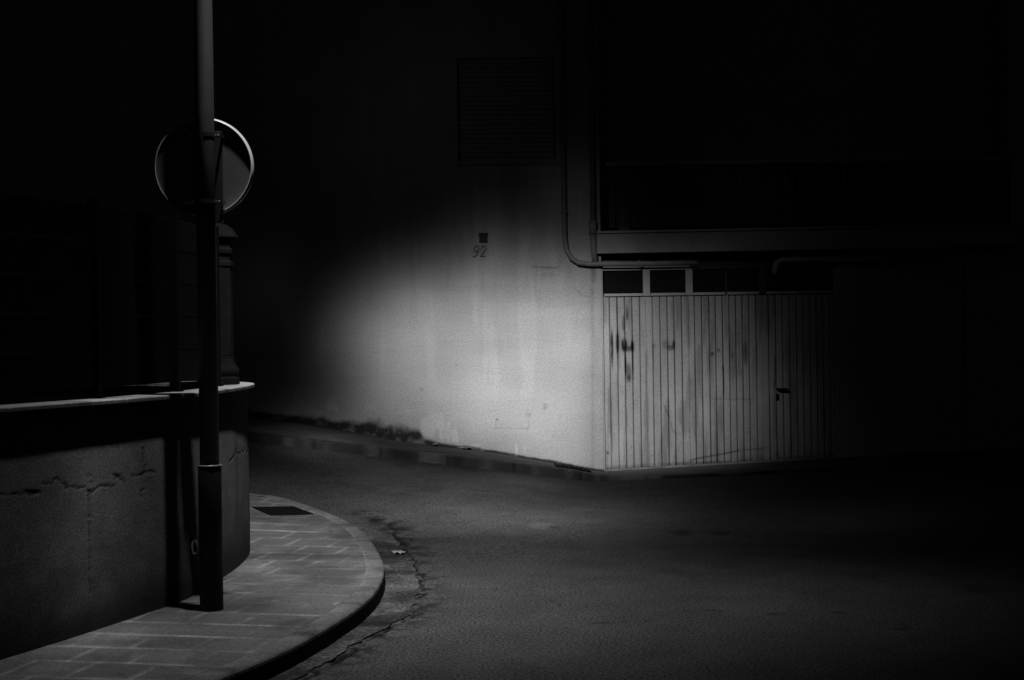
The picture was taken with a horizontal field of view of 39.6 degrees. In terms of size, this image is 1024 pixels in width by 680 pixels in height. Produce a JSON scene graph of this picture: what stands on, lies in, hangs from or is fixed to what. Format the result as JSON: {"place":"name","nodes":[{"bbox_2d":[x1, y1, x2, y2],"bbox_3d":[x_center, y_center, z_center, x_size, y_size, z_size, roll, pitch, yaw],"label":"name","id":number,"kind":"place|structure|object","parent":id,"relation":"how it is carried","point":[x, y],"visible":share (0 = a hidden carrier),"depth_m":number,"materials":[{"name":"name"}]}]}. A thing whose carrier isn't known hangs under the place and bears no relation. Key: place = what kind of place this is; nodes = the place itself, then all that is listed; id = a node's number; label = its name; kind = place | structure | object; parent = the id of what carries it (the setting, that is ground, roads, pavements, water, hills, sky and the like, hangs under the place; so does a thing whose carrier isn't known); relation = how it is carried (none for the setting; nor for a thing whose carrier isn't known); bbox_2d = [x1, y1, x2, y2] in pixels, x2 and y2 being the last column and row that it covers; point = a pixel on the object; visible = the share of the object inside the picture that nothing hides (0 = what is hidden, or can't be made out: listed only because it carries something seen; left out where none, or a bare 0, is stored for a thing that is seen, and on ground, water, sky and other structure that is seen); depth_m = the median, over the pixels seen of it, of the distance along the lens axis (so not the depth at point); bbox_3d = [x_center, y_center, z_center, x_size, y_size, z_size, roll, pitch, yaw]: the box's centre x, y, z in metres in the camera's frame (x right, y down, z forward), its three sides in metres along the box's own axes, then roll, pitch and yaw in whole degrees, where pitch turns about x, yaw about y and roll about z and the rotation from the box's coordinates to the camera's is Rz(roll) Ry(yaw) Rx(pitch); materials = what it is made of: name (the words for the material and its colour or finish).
{"place":"outdoors","nodes":[
{"label":"outdoors","id":0,"kind":"place"},
{"bbox_2d":[0,496,365,679],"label":"pavement","id":1,"kind":"structure","parent":0,"point":[290,574],"depth_m":8.31,"materials":[{"name":"grey stone"}]},
{"bbox_2d":[0,381,254,659],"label":"garden wall","id":2,"kind":"structure","parent":1,"relation":"on","point":[99,523],"depth_m":8.14,"materials":[{"name":"grey concrete"}]},
{"bbox_2d":[0,192,223,398],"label":"board fence","id":3,"kind":"object","parent":2,"relation":"on","point":[94,369],"visible":0.85,"depth_m":8.29,"materials":[{"name":"black wood"}]},
{"bbox_2d":[197,223,239,384],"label":"gate pillar","id":4,"kind":"structure","parent":2,"relation":"on","point":[228,238],"depth_m":10.67,"materials":[{"name":"grey stone"}]},
{"bbox_2d":[193,0,223,611],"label":"street lamp","id":5,"kind":"object","parent":1,"relation":"on","point":[210,530],"visible":0.97,"depth_m":8.52,"materials":[{"name":"grey metal"}]},
{"bbox_2d":[154,118,253,222],"bbox_3d":[-1.883,-1.036,8.611,0.611,0.648,0.204,-1,0,0],"label":"road sign","id":6,"kind":"object","parent":5,"relation":"attached to","point":[174,170],"visible":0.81,"depth_m":8.69,"materials":[{"name":"grey metal"}]},
{"bbox_2d":[252,506,314,515],"bbox_3d":[-2.079,1.560,12.889,0.362,0.074,0.613,-1,0,-31],"label":"drain cover","id":7,"kind":"object","parent":1,"relation":"on","point":[279,510],"visible":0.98,"depth_m":12.85,"materials":[{"name":"black metal"}]},
{"bbox_2d":[185,442,1023,679],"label":"road","id":8,"kind":"structure","parent":0,"point":[910,573],"depth_m":10.48,"materials":[{"name":"grey asphalt"}]},
{"bbox_2d":[186,493,384,679],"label":"kerb","id":9,"kind":"structure","parent":8,"relation":"on","point":[357,607],"depth_m":8.06,"materials":[{"name":"grey concrete"}]},
{"bbox_2d":[268,526,418,679],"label":"gutter","id":10,"kind":"object","parent":8,"relation":"on","point":[401,591],"visible":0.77,"depth_m":9.31,"materials":[{"name":"grey concrete"}]},
{"bbox_2d":[391,550,404,553],"bbox_3d":[-0.911,1.704,11.420,0.096,0.024,0.114,-1,0,-17],"label":"paper scrap","id":11,"kind":"object","parent":10,"relation":"on","point":[398,552],"visible":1,"depth_m":11.41,"materials":[{"name":"white paper"}]},
{"bbox_2d":[248,416,1023,481],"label":"pavement","id":12,"kind":"structure","parent":0,"point":[276,432],"depth_m":17.38,"materials":[{"name":"grey concrete"}]},
{"bbox_2d":[0,0,1023,470],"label":"house","id":13,"kind":"structure","parent":12,"relation":"on","point":[454,222],"depth_m":18.40,"materials":[{"name":"paint"}]},
{"bbox_2d":[454,58,560,165],"bbox_3d":[-0.071,-2.956,18.450,1.386,1.391,0.140,-1,0,0],"label":"window","id":14,"kind":"structure","parent":13,"relation":"in","point":[506,107],"depth_m":18.44,"materials":[{"name":"metal"}]},
{"bbox_2d":[601,265,840,470],"bbox_3d":[2.708,0.388,18.447,3.081,2.685,0.147,-1,0,0],"label":"garage door","id":15,"kind":"structure","parent":13,"relation":"in","point":[794,341],"depth_m":18.46,"materials":[{"name":"paint"}]},
{"bbox_2d":[554,462,591,472],"bbox_3d":[0.754,1.619,17.770,0.442,0.199,0.860,-1,0,0],"label":"drain cover","id":16,"kind":"object","parent":12,"relation":"on","point":[556,464],"visible":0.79,"depth_m":17.40,"materials":[{"name":"black metal"}]}
]}

